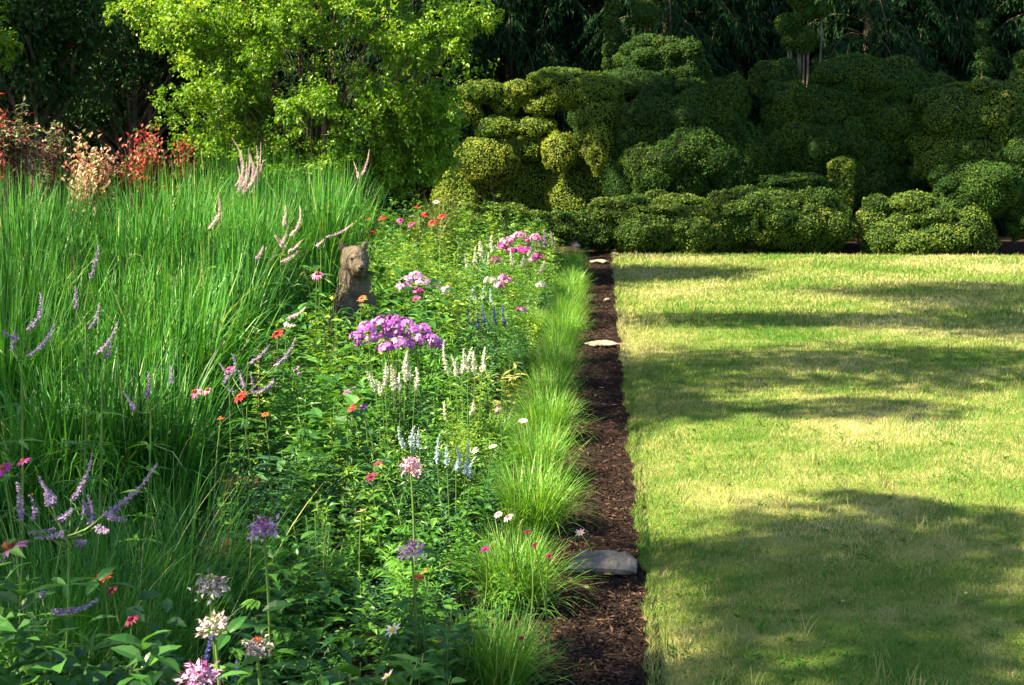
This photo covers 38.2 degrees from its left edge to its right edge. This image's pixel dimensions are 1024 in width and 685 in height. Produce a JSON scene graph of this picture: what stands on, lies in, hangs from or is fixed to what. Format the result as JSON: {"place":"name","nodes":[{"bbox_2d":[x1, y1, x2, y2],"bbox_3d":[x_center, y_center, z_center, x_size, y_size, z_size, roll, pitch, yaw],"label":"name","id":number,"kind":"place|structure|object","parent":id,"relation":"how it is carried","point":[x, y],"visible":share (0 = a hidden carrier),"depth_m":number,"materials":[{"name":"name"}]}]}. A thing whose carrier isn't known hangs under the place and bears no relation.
{"place":"outdoors","nodes":[
{"label":"outdoors","id":0,"kind":"place"},
{"bbox_2d":[0,253,131,479],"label":"ornamental grass","id":1,"kind":"object","parent":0,"point":[4,366],"depth_m":7.54,"materials":[{"name":"plant"}]},
{"bbox_2d":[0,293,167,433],"bbox_3d":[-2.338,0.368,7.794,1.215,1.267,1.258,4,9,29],"label":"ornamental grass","id":2,"kind":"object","parent":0,"point":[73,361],"depth_m":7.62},
{"bbox_2d":[4,230,594,684],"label":"bed soil","id":3,"kind":"structure","parent":0,"point":[476,592],"depth_m":7.33,"materials":[{"name":"soil"}]},
{"bbox_2d":[0,95,49,233],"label":"red shrub","id":4,"kind":"object","parent":3,"relation":"on","point":[12,143],"visible":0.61,"depth_m":16.73,"materials":[{"name":"red plant"}]},
{"bbox_2d":[0,292,54,650],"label":"culvers root","id":5,"kind":"object","parent":3,"relation":"on","point":[18,407],"visible":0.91,"depth_m":5.60,"materials":[{"name":"green plant"}]},
{"bbox_2d":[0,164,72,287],"bbox_3d":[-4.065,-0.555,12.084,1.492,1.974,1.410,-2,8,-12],"label":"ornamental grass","id":6,"kind":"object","parent":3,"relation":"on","point":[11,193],"depth_m":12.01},
{"bbox_2d":[20,116,79,253],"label":"dull shrub","id":7,"kind":"object","parent":3,"relation":"on","point":[53,147],"visible":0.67,"depth_m":17.43,"materials":[{"name":"red plant"}]},
{"bbox_2d":[0,220,101,381],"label":"ornamental grass","id":8,"kind":"object","parent":3,"relation":"on","point":[10,283],"depth_m":8.95,"materials":[{"name":"plant"}]},
{"bbox_2d":[1,164,115,278],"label":"ornamental grass","id":9,"kind":"object","parent":3,"relation":"on","point":[73,204],"depth_m":12.18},
{"bbox_2d":[0,235,135,372],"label":"ornamental grass","id":10,"kind":"object","parent":3,"relation":"on","point":[61,290],"depth_m":9.00,"materials":[{"name":"plant"}]},
{"bbox_2d":[0,206,135,323],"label":"ornamental grass","id":11,"kind":"object","parent":3,"relation":"on","point":[85,255],"depth_m":10.55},
{"bbox_2d":[0,169,136,308],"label":"ornamental grass","id":12,"kind":"object","parent":3,"relation":"on","point":[7,240],"depth_m":10.38,"materials":[{"name":"plant"}]},
{"bbox_2d":[45,245,111,601],"bbox_3d":[-1.704,0.426,5.848,0.287,1.631,0.235,0,8,3],"label":"culvers root","id":13,"kind":"object","parent":3,"relation":"on","point":[81,369],"visible":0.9,"depth_m":5.82,"materials":[{"name":"green plant"}]},
{"bbox_2d":[16,454,157,683],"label":"culvers root","id":14,"kind":"object","parent":3,"relation":"on","point":[48,500],"visible":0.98,"depth_m":4.31,"materials":[{"name":"purple plant"}]},
{"bbox_2d":[52,125,123,239],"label":"pink shrub","id":15,"kind":"object","parent":3,"relation":"on","point":[97,171],"visible":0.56,"depth_m":16.35,"materials":[{"name":"beige plant"}]},
{"bbox_2d":[64,321,128,579],"bbox_3d":[-1.631,0.577,5.808,0.284,1.343,0.232,0,8,3],"label":"culvers root","id":16,"kind":"object","parent":3,"relation":"on","point":[98,416],"visible":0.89,"depth_m":5.76,"materials":[{"name":"green plant"}]},
{"bbox_2d":[0,513,193,684],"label":"ornamental grass","id":17,"kind":"object","parent":3,"relation":"on","point":[75,635],"depth_m":5.04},
{"bbox_2d":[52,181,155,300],"bbox_3d":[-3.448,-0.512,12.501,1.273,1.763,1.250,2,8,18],"label":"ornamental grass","id":18,"kind":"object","parent":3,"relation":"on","point":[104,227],"depth_m":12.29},
{"bbox_2d":[0,364,216,610],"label":"ornamental grass","id":19,"kind":"object","parent":3,"relation":"on","point":[39,493],"depth_m":6.39,"materials":[{"name":"plant"}]},
{"bbox_2d":[32,179,215,321],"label":"ornamental grass","id":20,"kind":"object","parent":3,"relation":"on","point":[141,249],"depth_m":10.65,"materials":[{"name":"plant"}]},
{"bbox_2d":[0,329,248,601],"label":"ornamental grass","id":21,"kind":"object","parent":3,"relation":"on","point":[59,419],"depth_m":6.47,"materials":[{"name":"plant"}]},
{"bbox_2d":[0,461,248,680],"bbox_3d":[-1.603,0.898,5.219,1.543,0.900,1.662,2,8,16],"label":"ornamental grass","id":22,"kind":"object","parent":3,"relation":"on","point":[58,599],"depth_m":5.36,"materials":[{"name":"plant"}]},
{"bbox_2d":[14,240,238,372],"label":"ornamental grass","id":23,"kind":"object","parent":3,"relation":"on","point":[120,290],"depth_m":9.10,"materials":[{"name":"plant"}]},
{"bbox_2d":[1,284,275,431],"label":"ornamental grass","id":24,"kind":"object","parent":3,"relation":"on","point":[124,346],"depth_m":7.67,"materials":[{"name":"plant"}]},
{"bbox_2d":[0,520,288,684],"bbox_3d":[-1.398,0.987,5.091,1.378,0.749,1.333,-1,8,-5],"label":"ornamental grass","id":25,"kind":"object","parent":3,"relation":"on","point":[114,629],"depth_m":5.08,"materials":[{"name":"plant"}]},
{"bbox_2d":[2,323,290,595],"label":"ornamental grass","id":26,"kind":"object","parent":3,"relation":"on","point":[180,436],"depth_m":6.64,"materials":[{"name":"plant"}]},
{"bbox_2d":[120,368,174,599],"bbox_3d":[-1.538,0.647,6.193,0.286,1.100,0.235,0,8,3],"label":"culvers root","id":27,"kind":"object","parent":3,"relation":"on","point":[148,446],"visible":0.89,"depth_m":6.16,"materials":[{"name":"green plant"}]},
{"bbox_2d":[113,120,181,229],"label":"red shrub","id":28,"kind":"object","parent":3,"relation":"on","point":[141,158],"visible":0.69,"depth_m":16.52,"materials":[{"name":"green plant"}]},
{"bbox_2d":[90,154,215,282],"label":"ornamental grass","id":29,"kind":"object","parent":3,"relation":"on","point":[158,202],"depth_m":13.25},
{"bbox_2d":[0,439,319,681],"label":"ornamental grass","id":30,"kind":"object","parent":3,"relation":"on","point":[157,549],"depth_m":5.58,"materials":[{"name":"plant"}]},
{"bbox_2d":[26,543,302,684],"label":"ornamental grass","id":31,"kind":"object","parent":3,"relation":"on","point":[176,643],"depth_m":5.09,"materials":[{"name":"plant"}]},
{"bbox_2d":[79,162,262,304],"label":"ornamental grass","id":32,"kind":"object","parent":3,"relation":"on","point":[197,240],"depth_m":10.84,"materials":[{"name":"plant"}]},
{"bbox_2d":[24,462,325,681],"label":"ornamental grass","id":33,"kind":"object","parent":3,"relation":"on","point":[219,544],"depth_m":5.73,"materials":[{"name":"plant"}]},
{"bbox_2d":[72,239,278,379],"bbox_3d":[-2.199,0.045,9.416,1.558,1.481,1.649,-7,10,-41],"label":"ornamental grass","id":34,"kind":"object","parent":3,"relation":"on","point":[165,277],"depth_m":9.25,"materials":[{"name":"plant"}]},
{"bbox_2d":[37,243,338,517],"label":"ornamental grass","id":35,"kind":"object","parent":3,"relation":"on","point":[213,344],"depth_m":7.92,"materials":[{"name":"plant"}]},
{"bbox_2d":[130,147,247,234],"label":"ornamental grass","id":36,"kind":"object","parent":3,"relation":"on","point":[189,189],"depth_m":14.55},
{"bbox_2d":[117,225,321,459],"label":"ornamental grass","id":37,"kind":"object","parent":3,"relation":"on","point":[239,287],"depth_m":9.54,"materials":[{"name":"plant"}]},
{"bbox_2d":[181,137,270,234],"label":"ornamental grass","id":38,"kind":"object","parent":3,"relation":"on","point":[225,180],"depth_m":15.27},
{"bbox_2d":[151,180,327,362],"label":"ornamental grass","id":39,"kind":"object","parent":3,"relation":"on","point":[251,239],"depth_m":11.08,"materials":[{"name":"plant"}]},
{"bbox_2d":[210,337,295,549],"bbox_3d":[-1.243,0.506,7.211,0.441,1.104,0.250,0,8,3],"label":"culvers root","id":40,"kind":"object","parent":3,"relation":"on","point":[252,391],"visible":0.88,"depth_m":7.17,"materials":[{"name":"green plant"}]},
{"bbox_2d":[211,140,305,235],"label":"ornamental grass","id":41,"kind":"object","parent":3,"relation":"on","point":[265,179],"depth_m":15.01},
{"bbox_2d":[0,192,517,684],"bbox_3d":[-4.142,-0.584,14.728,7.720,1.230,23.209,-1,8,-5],"label":"undergrowth","id":42,"kind":"object","parent":3,"relation":"on","point":[304,636],"visible":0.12,"depth_m":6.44,"materials":[{"name":"green plant"}]},
{"bbox_2d":[178,169,346,372],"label":"ornamental grass","id":43,"kind":"object","parent":3,"relation":"on","point":[282,229],"depth_m":11.49,"materials":[{"name":"plant"}]},
{"bbox_2d":[233,514,297,683],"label":"spider flower","id":44,"kind":"object","parent":3,"relation":"on","point":[262,523],"visible":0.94,"depth_m":5.10,"materials":[{"name":"purple plant"}]},
{"bbox_2d":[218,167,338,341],"bbox_3d":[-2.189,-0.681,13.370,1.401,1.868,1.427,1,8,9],"label":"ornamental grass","id":45,"kind":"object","parent":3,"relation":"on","point":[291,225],"depth_m":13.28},
{"bbox_2d":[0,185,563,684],"bbox_3d":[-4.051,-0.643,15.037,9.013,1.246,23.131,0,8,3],"label":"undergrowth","id":46,"kind":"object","parent":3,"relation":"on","point":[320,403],"visible":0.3,"depth_m":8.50,"materials":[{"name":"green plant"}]},
{"bbox_2d":[103,0,504,210],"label":"tree","id":47,"kind":"object","parent":3,"relation":"on","point":[178,21],"visible":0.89,"depth_m":20.10,"materials":[{"name":"green plant"}]},
{"bbox_2d":[286,505,345,632],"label":"leafy plant","id":48,"kind":"object","parent":3,"relation":"on","point":[323,563],"visible":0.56,"depth_m":6.17,"materials":[{"name":"green plant"}]},
{"bbox_2d":[258,152,406,350],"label":"ornamental grass","id":49,"kind":"object","parent":3,"relation":"on","point":[331,253],"depth_m":13.38,"materials":[{"name":"plant"}]},
{"bbox_2d":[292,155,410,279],"bbox_3d":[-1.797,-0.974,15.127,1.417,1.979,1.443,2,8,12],"label":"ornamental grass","id":50,"kind":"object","parent":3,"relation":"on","point":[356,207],"depth_m":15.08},
{"bbox_2d":[269,646,438,684],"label":"leafy plant","id":51,"kind":"object","parent":3,"relation":"on","point":[338,672],"visible":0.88,"depth_m":4.80,"materials":[{"name":"green plant"}]},
{"bbox_2d":[323,241,391,384],"bbox_3d":[-1.271,-0.191,11.968,0.591,1.246,0.587,-3,8,-20],"label":"bear statue","id":52,"kind":"object","parent":3,"relation":"on","point":[354,262],"visible":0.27,"depth_m":11.83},
{"bbox_2d":[337,461,401,602],"bbox_3d":[-0.662,0.840,6.690,0.317,0.645,0.627,0,8,3],"label":"zinnia","id":53,"kind":"object","parent":3,"relation":"on","point":[369,476],"visible":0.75,"depth_m":6.77,"materials":[{"name":"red plant"}]},
{"bbox_2d":[365,350,421,517],"bbox_3d":[-0.626,0.495,7.855,0.313,0.949,0.286,0,8,3],"label":"salvia","id":54,"kind":"object","parent":3,"relation":"on","point":[407,375],"visible":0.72,"depth_m":7.83,"materials":[{"name":"white plant"}]},
{"bbox_2d":[349,314,445,468],"bbox_3d":[-0.715,0.314,9.168,0.602,1.014,0.542,0,8,3],"label":"phlox","id":55,"kind":"object","parent":3,"relation":"on","point":[388,323],"visible":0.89,"depth_m":9.13,"materials":[{"name":"purple plant"}]},
{"bbox_2d":[351,649,466,684],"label":"leafy plant","id":56,"kind":"object","parent":3,"relation":"on","point":[393,679],"visible":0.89,"depth_m":4.88,"materials":[{"name":"green plant"}]},
{"bbox_2d":[381,539,439,684],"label":"spider flower","id":57,"kind":"object","parent":3,"relation":"on","point":[411,547],"visible":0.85,"depth_m":5.25,"materials":[{"name":"purple plant"}]},
{"bbox_2d":[382,456,438,616],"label":"spider flower","id":58,"kind":"object","parent":3,"relation":"on","point":[415,470],"visible":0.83,"depth_m":6.09,"materials":[{"name":"pink plant"}]},
{"bbox_2d":[299,189,565,576],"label":"undergrowth","id":59,"kind":"object","parent":3,"relation":"on","point":[368,539],"visible":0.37,"depth_m":13.12,"materials":[{"name":"green plant"}]},
{"bbox_2d":[396,595,489,684],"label":"leafy plant","id":60,"kind":"object","parent":3,"relation":"on","point":[441,666],"visible":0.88,"depth_m":5.24,"materials":[{"name":"green plant"}]},
{"bbox_2d":[421,434,476,569],"bbox_3d":[-0.284,0.762,7.088,0.267,0.655,0.283,3,8,22],"label":"salvia","id":61,"kind":"object","parent":3,"relation":"on","point":[458,463],"visible":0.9,"depth_m":7.05,"materials":[{"name":"green plant"}]},
{"bbox_2d":[415,401,497,515],"bbox_3d":[-0.286,0.621,7.987,0.431,0.664,0.429,-6,10,-39],"label":"salvia","id":62,"kind":"object","parent":3,"relation":"on","point":[462,448],"visible":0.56,"depth_m":7.98,"materials":[{"name":"green plant"}]},
{"bbox_2d":[432,339,494,488],"bbox_3d":[-0.253,0.436,8.476,0.346,0.899,0.366,5,9,32],"label":"salvia","id":63,"kind":"object","parent":3,"relation":"on","point":[463,365],"visible":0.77,"depth_m":8.44,"materials":[{"name":"white plant"}]},
{"bbox_2d":[448,406,536,458],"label":"leafy plant","id":64,"kind":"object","parent":3,"relation":"on","point":[496,428],"depth_m":9.54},
{"bbox_2d":[430,78,579,212],"bbox_3d":[0.102,-3.508,28.964,3.437,3.230,2.423,0,8,3],"label":"cloud pruned shrub","id":65,"kind":"object","parent":3,"relation":"on","point":[526,159],"visible":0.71,"depth_m":28.12,"materials":[{"name":"green plant"}]},
{"bbox_2d":[424,591,587,684],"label":"border grass","id":66,"kind":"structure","parent":3,"relation":"on","point":[497,662],"depth_m":5.42,"materials":[{"name":"plant"}]},
{"bbox_2d":[436,201,583,246],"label":"hedge","id":67,"kind":"object","parent":3,"relation":"on","point":[572,232],"visible":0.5,"depth_m":25.89,"materials":[{"name":"green plant"}]},
{"bbox_2d":[438,514,598,629],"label":"border grass","id":68,"kind":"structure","parent":3,"relation":"on","point":[502,565],"depth_m":6.44,"materials":[{"name":"plant"}]},
{"bbox_2d":[450,448,607,547],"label":"border grass","id":69,"kind":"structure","parent":3,"relation":"on","point":[538,503],"depth_m":7.66,"materials":[{"name":"plant"}]},
{"bbox_2d":[481,411,598,487],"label":"border grass","id":70,"kind":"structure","parent":3,"relation":"on","point":[548,448],"depth_m":8.88,"materials":[{"name":"plant"}]},
{"bbox_2d":[499,378,602,449],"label":"border grass","id":71,"kind":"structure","parent":3,"relation":"on","point":[543,411],"depth_m":10.00,"materials":[{"name":"plant"}]},
{"bbox_2d":[509,361,596,413],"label":"border grass","id":72,"kind":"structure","parent":3,"relation":"on","point":[553,380],"depth_m":11.20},
{"bbox_2d":[513,340,598,387],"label":"border grass","id":73,"kind":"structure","parent":3,"relation":"on","point":[562,358],"depth_m":12.38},
{"bbox_2d":[526,318,596,362],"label":"border grass","id":74,"kind":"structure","parent":3,"relation":"on","point":[559,337],"depth_m":13.58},
{"bbox_2d":[526,65,626,212],"bbox_3d":[1.524,-3.574,28.538,1.892,3.467,2.154,6,10,36],"label":"mounded topiary","id":75,"kind":"object","parent":3,"relation":"on","point":[590,98],"visible":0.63,"depth_m":27.76,"materials":[{"name":"green plant"}]},
{"bbox_2d":[179,171,620,255],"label":"ground","id":76,"kind":"structure","parent":0,"point":[594,253],"depth_m":27.94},
{"bbox_2d":[0,0,135,226],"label":"broadleaf tree","id":77,"kind":"object","parent":76,"relation":"on","point":[41,28],"visible":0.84,"depth_m":24.81,"materials":[{"name":"green plant"}]},
{"bbox_2d":[0,2,159,227],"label":"conifer tree","id":78,"kind":"object","parent":76,"relation":"on","point":[98,143],"visible":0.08,"depth_m":32.47,"materials":[{"name":"plant"}]},
{"bbox_2d":[49,0,240,216],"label":"broadleaf tree","id":79,"kind":"object","parent":76,"relation":"on","point":[132,71],"visible":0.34,"depth_m":30.80,"materials":[{"name":"green plant"}]},
{"bbox_2d":[48,0,261,221],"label":"broadleaf tree","id":80,"kind":"object","parent":76,"relation":"on","point":[161,153],"visible":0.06,"depth_m":33.73,"materials":[{"name":"green plant"}]},
{"bbox_2d":[115,0,358,210],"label":"broadleaf tree","id":81,"kind":"object","parent":76,"relation":"on","point":[291,54],"visible":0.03,"depth_m":34.03,"materials":[{"name":"green plant"}]},
{"bbox_2d":[325,0,524,230],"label":"conifer tree","id":82,"kind":"object","parent":76,"relation":"on","point":[417,5],"visible":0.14,"depth_m":32.22,"materials":[{"name":"green plant"}]},
{"bbox_2d":[390,0,622,227],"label":"conifer tree","id":83,"kind":"object","parent":76,"relation":"on","point":[512,38],"visible":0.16,"depth_m":32.61,"materials":[{"name":"green plant"}]},
{"bbox_2d":[492,0,712,134],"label":"conifer tree","id":84,"kind":"object","parent":76,"relation":"on","point":[557,10],"visible":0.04,"depth_m":33.13,"materials":[{"name":"green plant"}]},
{"bbox_2d":[553,256,662,684],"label":"mulch strip","id":85,"kind":"object","parent":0,"point":[588,646],"visible":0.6,"depth_m":7.89,"materials":[{"name":"wood"}]},
{"bbox_2d":[521,255,663,684],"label":"bark mulch","id":86,"kind":"object","parent":85,"relation":"on","point":[622,611],"visible":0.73,"depth_m":7.47,"materials":[{"name":"wood"}]},
{"bbox_2d":[567,550,637,574],"bbox_3d":[0.441,1.050,7.017,0.326,0.079,0.198,7,21,17],"label":"flat stone","id":87,"kind":"object","parent":85,"relation":"on","point":[603,562],"visible":0.98,"depth_m":6.98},
{"bbox_2d":[595,219,1023,255],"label":"hedge soil","id":88,"kind":"structure","parent":0,"point":[1007,246],"depth_m":27.65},
{"bbox_2d":[601,0,624,70],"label":"spiral topiary","id":89,"kind":"object","parent":88,"relation":"on","point":[614,34],"visible":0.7,"depth_m":29.48,"materials":[{"name":"green plant"}]},
{"bbox_2d":[566,32,715,141],"bbox_3d":[2.644,-4.017,29.304,3.212,4.142,2.829,0,8,3],"label":"mounded topiary","id":90,"kind":"object","parent":88,"relation":"on","point":[641,60],"visible":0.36,"depth_m":28.28,"materials":[{"name":"green plant"}]},
{"bbox_2d":[567,189,740,253],"bbox_3d":[2.512,-2.108,26.609,3.730,1.287,1.452,0,8,3],"label":"hedge","id":91,"kind":"object","parent":88,"relation":"on","point":[656,221],"visible":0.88,"depth_m":26.29,"materials":[{"name":"green plant"}]},
{"bbox_2d":[561,0,764,137],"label":"conifer tree","id":92,"kind":"object","parent":88,"relation":"on","point":[681,27],"visible":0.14,"depth_m":31.98,"materials":[{"name":"green plant"}]},
{"bbox_2d":[597,71,777,198],"bbox_3d":[3.258,-3.362,27.546,3.359,3.331,1.901,0,8,3],"label":"mounded topiary","id":93,"kind":"object","parent":88,"relation":"on","point":[702,140],"visible":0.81,"depth_m":27.05,"materials":[{"name":"green plant"}]},
{"bbox_2d":[652,0,861,126],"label":"conifer tree","id":94,"kind":"object","parent":88,"relation":"on","point":[750,36],"visible":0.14,"depth_m":32.04,"materials":[{"name":"green plant"}]},
{"bbox_2d":[703,184,858,253],"bbox_3d":[4.687,-2.198,26.602,3.036,1.313,1.453,0,8,3],"label":"hedge","id":95,"kind":"object","parent":88,"relation":"on","point":[809,219],"visible":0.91,"depth_m":26.19,"materials":[{"name":"green plant"}]},
{"bbox_2d":[774,0,830,86],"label":"pompom tree","id":96,"kind":"object","parent":88,"relation":"on","point":[803,41],"visible":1,"depth_m":29.53,"materials":[{"name":"green plant"}]},
{"bbox_2d":[750,171,857,208],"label":"hedge","id":97,"kind":"object","parent":88,"relation":"on","point":[794,181],"visible":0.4,"depth_m":26.73,"materials":[{"name":"green plant"}]},
{"bbox_2d":[716,0,918,234],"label":"conifer tree","id":98,"kind":"object","parent":88,"relation":"on","point":[773,12],"visible":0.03,"depth_m":32.51,"materials":[{"name":"green plant"}]},
{"bbox_2d":[747,57,891,219],"bbox_3d":[5.438,-3.537,27.702,3.215,3.628,1.615,3,9,24],"label":"mounded topiary","id":99,"kind":"object","parent":88,"relation":"on","point":[815,128],"visible":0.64,"depth_m":27.26,"materials":[{"name":"green plant"}]},
{"bbox_2d":[826,156,856,251],"bbox_3d":[5.976,-2.497,26.890,0.568,1.791,0.407,0,8,3],"label":"topiary post","id":100,"kind":"object","parent":88,"relation":"on","point":[842,169],"visible":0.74,"depth_m":26.72,"materials":[{"name":"green plant"}]},
{"bbox_2d":[771,0,961,234],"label":"conifer tree","id":101,"kind":"object","parent":88,"relation":"on","point":[891,30],"visible":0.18,"depth_m":31.30,"materials":[{"name":"green plant"}]},
{"bbox_2d":[806,52,955,221],"bbox_3d":[7.163,-3.630,28.065,3.271,3.710,2.097,0,8,3],"label":"mounded topiary","id":102,"kind":"object","parent":88,"relation":"on","point":[887,89],"visible":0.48,"depth_m":27.36,"materials":[{"name":"green plant"}]},
{"bbox_2d":[852,189,1001,254],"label":"hedge","id":103,"kind":"object","parent":88,"relation":"on","point":[917,221],"visible":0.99,"depth_m":26.18,"materials":[{"name":"green plant"}]},
{"bbox_2d":[849,0,1023,235],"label":"conifer tree","id":104,"kind":"object","parent":88,"relation":"on","point":[965,49],"visible":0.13,"depth_m":31.79,"materials":[{"name":"green plant"}]},
{"bbox_2d":[899,0,1022,230],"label":"conifer tree","id":105,"kind":"object","parent":88,"relation":"on","point":[985,13],"visible":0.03,"depth_m":32.19,"materials":[{"name":"green plant"}]},
{"bbox_2d":[904,75,1023,249],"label":"mounded topiary","id":106,"kind":"object","parent":88,"relation":"on","point":[982,118],"visible":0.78,"depth_m":26.63,"materials":[{"name":"green plant"}]},
{"bbox_2d":[927,134,1023,241],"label":"mounded topiary","id":107,"kind":"object","parent":88,"relation":"on","point":[994,189],"visible":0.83,"depth_m":26.35,"materials":[{"name":"green plant"}]},
{"bbox_2d":[971,17,996,79],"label":"spiral topiary","id":108,"kind":"object","parent":88,"relation":"on","point":[984,56],"visible":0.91,"depth_m":29.12,"materials":[{"name":"green plant"}]},
{"bbox_2d":[966,0,1023,221],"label":"conifer tree","id":109,"kind":"object","parent":88,"relation":"on","point":[1018,32],"visible":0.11,"depth_m":31.87,"materials":[{"name":"green plant"}]},
{"bbox_2d":[610,249,1023,684],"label":"lawn","id":110,"kind":"structure","parent":0,"point":[762,635],"depth_m":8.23,"materials":[{"name":"plant"}]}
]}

